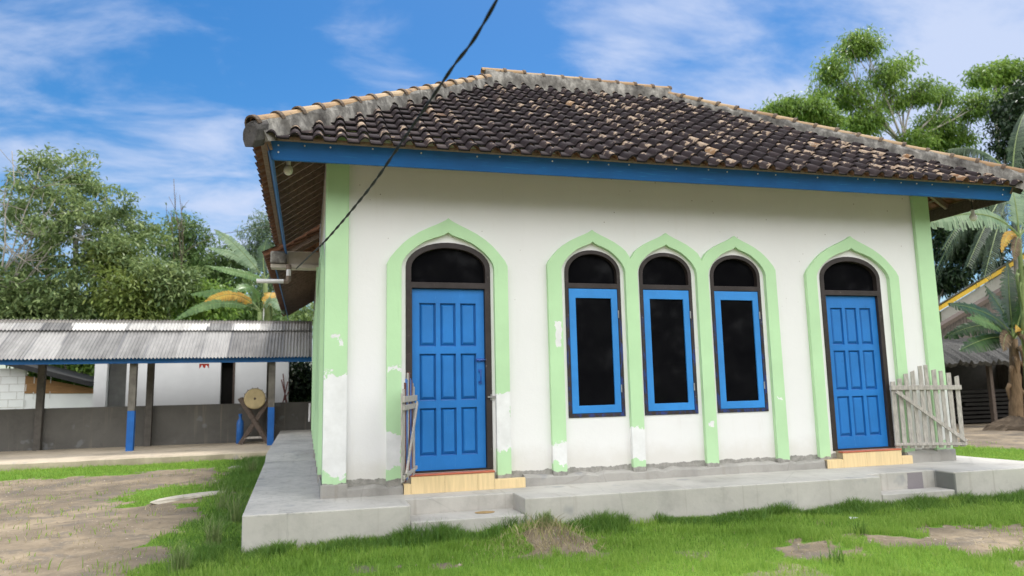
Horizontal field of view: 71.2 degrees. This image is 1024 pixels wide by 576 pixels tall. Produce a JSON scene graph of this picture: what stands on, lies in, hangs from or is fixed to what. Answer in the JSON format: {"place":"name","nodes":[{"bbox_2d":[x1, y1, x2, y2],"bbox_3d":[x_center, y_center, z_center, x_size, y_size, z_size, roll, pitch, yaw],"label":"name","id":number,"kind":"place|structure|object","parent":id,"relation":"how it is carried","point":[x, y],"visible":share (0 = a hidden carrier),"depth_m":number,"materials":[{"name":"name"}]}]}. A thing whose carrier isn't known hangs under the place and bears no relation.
{"place":"outdoors","nodes":[
{"label":"outdoors","id":0,"kind":"place"},
{"bbox_2d":[86,289,313,337],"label":"wood","id":1,"kind":"object","parent":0,"point":[302,314],"visible":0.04,"depth_m":47.64,"materials":[{"name":"green plant"}]},
{"bbox_2d":[207,226,269,235],"bbox_3d":[-10.890,-2.351,29.088,0.022,0.910,3.096,-8,-10,40],"label":"thin wire","id":2,"kind":"object","parent":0,"point":[241,230],"visible":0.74,"depth_m":29.04,"materials":[{"name":"black metal"}]},
{"bbox_2d":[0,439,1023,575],"bbox_3d":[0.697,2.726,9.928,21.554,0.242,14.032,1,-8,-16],"label":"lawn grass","id":3,"kind":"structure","parent":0,"point":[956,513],"depth_m":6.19,"materials":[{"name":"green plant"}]},
{"bbox_2d":[0,422,1023,575],"bbox_3d":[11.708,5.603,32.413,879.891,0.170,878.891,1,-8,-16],"label":"ground","id":4,"kind":"structure","parent":0,"point":[56,549],"depth_m":6.99,"materials":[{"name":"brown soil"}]},
{"bbox_2d":[0,262,78,319],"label":"bush","id":5,"kind":"object","parent":4,"relation":"on","point":[10,304],"visible":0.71,"depth_m":23.07,"materials":[{"name":"green plant"}]},
{"bbox_2d":[0,151,85,300],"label":"bare tree","id":6,"kind":"object","parent":4,"relation":"on","point":[16,252],"visible":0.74,"depth_m":23.70,"materials":[{"name":"grey plant"}]},
{"bbox_2d":[0,364,93,408],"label":"house","id":7,"kind":"structure","parent":4,"relation":"on","point":[18,386],"depth_m":20.66,"materials":[{"name":"white paint"}]},
{"bbox_2d":[6,364,94,387],"bbox_3d":[-14.921,3.530,24.081,3.843,3.649,2.875,3,-9,-27],"label":"shrub","id":8,"kind":"object","parent":4,"relation":"on","point":[88,369],"visible":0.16,"depth_m":23.67,"materials":[{"name":"green plant"}]},
{"bbox_2d":[13,278,109,380],"bbox_3d":[-14.717,2.486,23.835,2.888,5.655,3.229,-6,-9,29],"label":"bush","id":9,"kind":"object","parent":4,"relation":"on","point":[73,308],"visible":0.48,"depth_m":23.48,"materials":[{"name":"green plant"}]},
{"bbox_2d":[0,142,178,296],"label":"tree","id":10,"kind":"object","parent":4,"relation":"on","point":[75,202],"visible":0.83,"depth_m":25.16,"materials":[{"name":"green plant"}]},
{"bbox_2d":[77,235,146,286],"bbox_3d":[-13.757,1.752,24.668,2.342,7.292,2.406,-7,-10,37],"label":"bush","id":11,"kind":"object","parent":4,"relation":"on","point":[107,267],"visible":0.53,"depth_m":24.52,"materials":[{"name":"green plant"}]},
{"bbox_2d":[73,264,189,320],"bbox_3d":[-12.651,2.268,23.857,3.463,6.003,3.247,1,-8,-16],"label":"bush","id":12,"kind":"object","parent":4,"relation":"on","point":[116,306],"visible":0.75,"depth_m":23.42,"materials":[{"name":"green plant"}]},
{"bbox_2d":[0,319,311,471],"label":"open shelter","id":13,"kind":"object","parent":4,"relation":"on","point":[42,437],"visible":0.99,"depth_m":17.17,"materials":[{"name":"blue paint"}]},
{"bbox_2d":[236,414,243,443],"bbox_3d":[-6.811,3.522,17.925,0.170,0.730,0.170,1,-8,-16],"label":"gas cylinder","id":14,"kind":"object","parent":13,"relation":"on","point":[239,428],"visible":0.87,"depth_m":17.86,"materials":[{"name":"blue paint"}]},
{"bbox_2d":[238,397,267,444],"bbox_3d":[-6.410,3.307,17.866,0.802,1.173,0.610,1,-8,-16],"label":"drum stand","id":15,"kind":"object","parent":13,"relation":"on","point":[255,423],"visible":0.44,"depth_m":17.59,"materials":[{"name":"brown wood"}]},
{"bbox_2d":[244,387,266,409],"bbox_3d":[-6.465,2.779,17.991,0.567,0.550,0.844,2,-8,-20],"label":"drum","id":16,"kind":"object","parent":15,"relation":"on","point":[255,398],"visible":0.99,"depth_m":17.61,"materials":[{"name":"beige leather"}]},
{"bbox_2d":[117,252,212,319],"bbox_3d":[-11.905,2.037,24.428,2.971,6.580,2.944,1,-8,-16],"label":"bush","id":17,"kind":"object","parent":4,"relation":"on","point":[165,274],"visible":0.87,"depth_m":24.13,"materials":[{"name":"green plant"}]},
{"bbox_2d":[163,539,195,573],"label":"weed","id":18,"kind":"object","parent":4,"relation":"on","point":[178,560],"visible":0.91,"depth_m":5.83,"materials":[{"name":"green plant"}]},
{"bbox_2d":[147,203,223,281],"bbox_3d":[-14.647,1.329,31.200,3.320,9.935,3.278,-5,-9,27],"label":"tree","id":19,"kind":"object","parent":4,"relation":"on","point":[188,238],"visible":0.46,"depth_m":31.38,"materials":[{"name":"green plant"}]},
{"bbox_2d":[150,491,227,504],"bbox_3d":[-4.422,2.874,9.848,0.337,0.065,1.145,-7,-10,36],"label":"stone","id":20,"kind":"object","parent":4,"relation":"on","point":[177,498],"visible":0.77,"depth_m":9.67,"materials":[{"name":"grey stone"}]},
{"bbox_2d":[93,362,289,406],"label":"white outbuilding","id":21,"kind":"structure","parent":4,"relation":"on","point":[195,384],"depth_m":20.29,"materials":[{"name":"paint"}]},
{"bbox_2d":[221,363,232,403],"bbox_3d":[-8.083,3.012,20.757,0.746,2.800,0.050,1,-8,-16],"label":"doorway","id":22,"kind":"structure","parent":21,"relation":"in","point":[227,368],"depth_m":20.72,"materials":[{"name":"black"}]},
{"bbox_2d":[281,374,288,401],"bbox_3d":[-6.542,3.029,20.672,0.274,1.113,0.181,1,-8,-16],"label":"wooden trestle","id":23,"kind":"object","parent":21,"relation":"on","point":[285,395],"visible":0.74,"depth_m":20.70,"materials":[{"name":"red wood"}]},
{"bbox_2d":[166,179,216,312],"bbox_3d":[-13.367,0.702,29.490,1.720,10.646,1.554,-2,-8,3],"label":"bare tree","id":24,"kind":"object","parent":4,"relation":"on","point":[182,207],"visible":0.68,"depth_m":29.86,"materials":[{"name":"brown plant"}]},
{"bbox_2d":[173,277,250,320],"bbox_3d":[-10.771,2.457,25.238,3.018,5.917,2.904,1,-8,-16],"label":"bush","id":25,"kind":"object","parent":4,"relation":"on","point":[221,313],"visible":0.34,"depth_m":24.99,"materials":[{"name":"green plant"}]},
{"bbox_2d":[195,513,232,545],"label":"weed","id":26,"kind":"object","parent":4,"relation":"on","point":[214,534],"visible":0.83,"depth_m":6.66,"materials":[{"name":"green plant"}]},
{"bbox_2d":[211,479,237,509],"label":"weed","id":27,"kind":"object","parent":4,"relation":"on","point":[221,503],"visible":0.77,"depth_m":8.70,"materials":[{"name":"green plant"}]},
{"bbox_2d":[195,241,258,320],"bbox_3d":[-13.453,2.152,33.559,4.243,8.884,3.037,1,-8,-16],"label":"tree","id":28,"kind":"object","parent":4,"relation":"on","point":[221,276],"visible":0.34,"depth_m":33.42,"materials":[{"name":"green plant"}]},
{"bbox_2d":[175,283,285,320],"bbox_3d":[-8.165,2.289,20.924,2.960,4.773,2.020,1,-8,-16],"label":"banana plant","id":29,"kind":"object","parent":4,"relation":"on","point":[234,298],"visible":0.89,"depth_m":21.01,"materials":[{"name":"green plant"}]},
{"bbox_2d":[205,229,272,320],"bbox_3d":[-8.065,1.486,21.847,2.788,6.605,1.711,1,-8,-16],"label":"banana plant","id":30,"kind":"object","parent":4,"relation":"on","point":[240,253],"visible":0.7,"depth_m":22.07,"materials":[{"name":"green plant"}]},
{"bbox_2d":[219,485,259,522],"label":"weed","id":31,"kind":"object","parent":4,"relation":"on","point":[235,514],"visible":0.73,"depth_m":7.99,"materials":[{"name":"green plant"}]},
{"bbox_2d":[224,204,274,319],"bbox_3d":[-11.291,1.261,33.164,3.764,10.451,3.301,-2,-8,8],"label":"tree","id":32,"kind":"object","parent":4,"relation":"on","point":[260,235],"visible":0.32,"depth_m":33.16,"materials":[{"name":"green plant"}]},
{"bbox_2d":[242,457,260,473],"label":"weed","id":33,"kind":"object","parent":4,"relation":"on","point":[250,465],"visible":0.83,"depth_m":12.10,"materials":[{"name":"green plant"}]},
{"bbox_2d":[229,272,293,320],"bbox_3d":[-15.012,3.221,40.177,5.910,8.639,4.967,1,-8,-16],"label":"tree","id":34,"kind":"object","parent":4,"relation":"on","point":[252,316],"visible":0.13,"depth_m":39.91,"materials":[{"name":"green plant"}]},
{"bbox_2d":[265,429,314,461],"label":"side walk","id":35,"kind":"structure","parent":4,"relation":"on","point":[291,445],"depth_m":13.08,"materials":[{"name":"concrete"}]},
{"bbox_2d":[288,362,311,401],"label":"shrub","id":36,"kind":"object","parent":4,"relation":"on","point":[300,381],"visible":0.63,"depth_m":21.87,"materials":[{"name":"green plant"}]},
{"bbox_2d":[411,508,524,533],"bbox_3d":[-0.465,2.452,7.090,1.117,0.395,0.432,1,-8,-16],"label":"terrace step","id":37,"kind":"object","parent":4,"relation":"on","point":[470,519],"visible":0.34,"depth_m":6.98,"materials":[{"name":"concrete"}]},
{"bbox_2d":[475,511,494,513],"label":"dry leaf","id":38,"kind":"object","parent":37,"relation":"on","point":[482,512],"visible":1,"depth_m":7.19,"materials":[{"name":"beige plant"}]},
{"bbox_2d":[534,510,554,526],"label":"weed","id":39,"kind":"object","parent":4,"relation":"on","point":[548,515],"visible":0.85,"depth_m":6.76,"materials":[{"name":"green plant"}]},
{"bbox_2d":[241,456,1023,552],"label":"terrace","id":40,"kind":"structure","parent":4,"relation":"on","point":[286,503],"depth_m":7.57,"materials":[{"name":"concrete"}]},
{"bbox_2d":[243,67,1023,498],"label":"prayer house","id":41,"kind":"structure","parent":40,"relation":"on","point":[531,279],"depth_m":8.62,"materials":[{"name":"white paint"}]},
{"bbox_2d":[283,161,292,175],"bbox_3d":[-2.385,-1.336,7.635,0.100,0.274,0.100,1,-8,-16],"label":"light bulb","id":42,"kind":"object","parent":41,"relation":"hanging from","point":[288,169],"visible":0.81,"depth_m":7.59,"materials":[{"name":"white glass"}]},
{"bbox_2d":[308,403,310,421],"bbox_3d":[-5.006,3.074,17.685,0.058,0.442,0.338,1,-8,-16],"label":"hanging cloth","id":43,"kind":"object","parent":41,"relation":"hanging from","point":[309,412],"visible":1,"depth_m":17.59,"materials":[{"name":"white fabric"}]},
{"bbox_2d":[296,0,497,268],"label":"power cable","id":44,"kind":"object","parent":41,"relation":"attached to","point":[472,41],"visible":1,"depth_m":4.86,"materials":[{"name":"black rubber"}]},
{"bbox_2d":[401,372,417,482],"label":"picket gate","id":45,"kind":"structure","parent":41,"relation":"attached to","point":[409,407],"depth_m":7.13,"materials":[{"name":"grey wood"}]},
{"bbox_2d":[412,289,485,470],"bbox_3d":[-0.696,0.996,7.938,0.824,1.983,0.086,1,-8,-16],"label":"door","id":46,"kind":"structure","parent":41,"relation":"in","point":[448,360],"depth_m":7.95,"materials":[{"name":"blue paint"}]},
{"bbox_2d":[564,250,625,417],"bbox_3d":[0.964,0.529,8.494,0.709,1.970,0.112,1,-8,-16],"label":"window","id":47,"kind":"structure","parent":41,"relation":"in","point":[594,340],"depth_m":8.46,"materials":[{"name":"brown paint"}]},
{"bbox_2d":[639,253,698,414],"bbox_3d":[1.890,0.546,8.758,0.709,1.970,0.112,1,-8,-16],"label":"window","id":48,"kind":"structure","parent":41,"relation":"in","point":[665,286],"depth_m":8.72,"materials":[{"name":"brown paint"}]},
{"bbox_2d":[710,255,768,412],"bbox_3d":[2.835,0.563,9.027,0.717,1.970,0.112,1,-8,-16],"label":"window","id":49,"kind":"structure","parent":41,"relation":"in","point":[736,305],"depth_m":8.99,"materials":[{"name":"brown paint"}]},
{"bbox_2d":[826,296,887,448],"bbox_3d":[4.529,1.094,9.453,0.818,1.983,0.036,1,-8,-16],"label":"door","id":50,"kind":"structure","parent":41,"relation":"in","point":[860,417],"depth_m":9.44,"materials":[{"name":"blue paint"}]},
{"bbox_2d":[889,365,967,447],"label":"picket gate","id":51,"kind":"structure","parent":41,"relation":"attached to","point":[899,387],"depth_m":9.40,"materials":[{"name":"grey wood"}]},
{"bbox_2d":[969,199,977,220],"bbox_3d":[6.431,-1.135,10.005,0.100,0.414,0.100,1,-8,-16],"label":"light bulb","id":52,"kind":"object","parent":41,"relation":"hanging from","point":[973,216],"visible":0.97,"depth_m":9.97,"materials":[{"name":"white glass"}]},
{"bbox_2d":[750,90,857,130],"bbox_3d":[11.500,-1.244,27.510,4.793,12.941,2.329,1,-8,-16],"label":"tree","id":53,"kind":"object","parent":4,"relation":"on","point":[822,111],"visible":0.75,"depth_m":27.91,"materials":[{"name":"green plant"}]},
{"bbox_2d":[820,541,844,563],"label":"weed","id":54,"kind":"object","parent":4,"relation":"on","point":[839,556],"visible":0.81,"depth_m":5.59,"materials":[{"name":"green plant"}]},
{"bbox_2d":[850,518,868,534],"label":"weed","id":55,"kind":"object","parent":4,"relation":"on","point":[862,530],"visible":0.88,"depth_m":6.60,"materials":[{"name":"green plant"}]},
{"bbox_2d":[800,23,1008,264],"bbox_3d":[17.835,-3.223,31.871,10.131,17.788,4.213,1,-8,-16],"label":"tree","id":56,"kind":"object","parent":4,"relation":"on","point":[860,46],"visible":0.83,"depth_m":32.37,"materials":[{"name":"green plant"}]},
{"bbox_2d":[881,487,955,503],"bbox_3d":[4.653,2.535,8.312,1.012,0.350,0.265,1,-8,-16],"label":"terrace step","id":57,"kind":"object","parent":4,"relation":"on","point":[902,493],"visible":0.34,"depth_m":8.27,"materials":[{"name":"concrete"}]},
{"bbox_2d":[931,208,1021,311],"bbox_3d":[18.459,0.782,29.061,7.421,9.135,3.270,4,-9,-33],"label":"tree","id":58,"kind":"object","parent":4,"relation":"on","point":[956,276],"visible":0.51,"depth_m":28.42,"materials":[{"name":"green plant"}]},
{"bbox_2d":[930,192,1023,372],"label":"banana plant","id":59,"kind":"object","parent":4,"relation":"on","point":[1016,212],"visible":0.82,"depth_m":18.89,"materials":[{"name":"green plant"}]},
{"bbox_2d":[932,111,1023,285],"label":"coconut palm","id":60,"kind":"object","parent":4,"relation":"on","point":[973,153],"visible":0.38,"depth_m":27.48,"materials":[{"name":"plant"}]},
{"bbox_2d":[938,252,1023,321],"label":"house","id":61,"kind":"structure","parent":4,"relation":"on","point":[969,298],"depth_m":27.58,"materials":[{"name":"yellow paint"}]},
{"bbox_2d":[940,279,1023,422],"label":"open shed","id":62,"kind":"structure","parent":4,"relation":"on","point":[989,370],"depth_m":23.19,"materials":[{"name":"brown wood"}]},
{"bbox_2d":[944,262,1023,416],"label":"banana plant","id":63,"kind":"object","parent":4,"relation":"on","point":[1009,313],"visible":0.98,"depth_m":19.29,"materials":[{"name":"green plant"}]},
{"bbox_2d":[947,389,1023,422],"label":"wooden fence","id":64,"kind":"object","parent":4,"relation":"on","point":[972,412],"visible":0.33,"depth_m":22.21,"materials":[{"name":"brown wood"}]},
{"bbox_2d":[953,54,1023,263],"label":"tree","id":65,"kind":"object","parent":4,"relation":"on","point":[1005,72],"visible":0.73,"depth_m":36.47,"materials":[{"name":"green plant"}]},
{"bbox_2d":[975,75,1023,245],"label":"tree","id":66,"kind":"object","parent":4,"relation":"on","point":[1008,114],"visible":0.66,"depth_m":31.14,"materials":[{"name":"green plant"}]},
{"bbox_2d":[983,415,1023,430],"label":"soil heap","id":67,"kind":"object","parent":4,"relation":"on","point":[1011,423],"visible":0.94,"depth_m":18.89,"materials":[{"name":"brown soil"}]},
{"bbox_2d":[0,469,1023,575],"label":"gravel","id":68,"kind":"structure","parent":0,"point":[802,552],"depth_m":6.59,"materials":[{"name":"grey gravel"}]},
{"bbox_2d":[0,0,1023,373],"label":"sky","id":69,"kind":"structure","parent":0,"point":[163,91],"materials":[{"name":"blue"}]},
{"bbox_2d":[464,511,617,563],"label":"dry grass","id":70,"kind":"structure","parent":0,"point":[542,532],"depth_m":6.57,"materials":[{"name":"plant"}]},
{"bbox_2d":[136,455,1023,572],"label":"edge grass","id":71,"kind":"structure","parent":0,"point":[603,521],"depth_m":7.21,"materials":[{"name":"green plant"}]}
]}

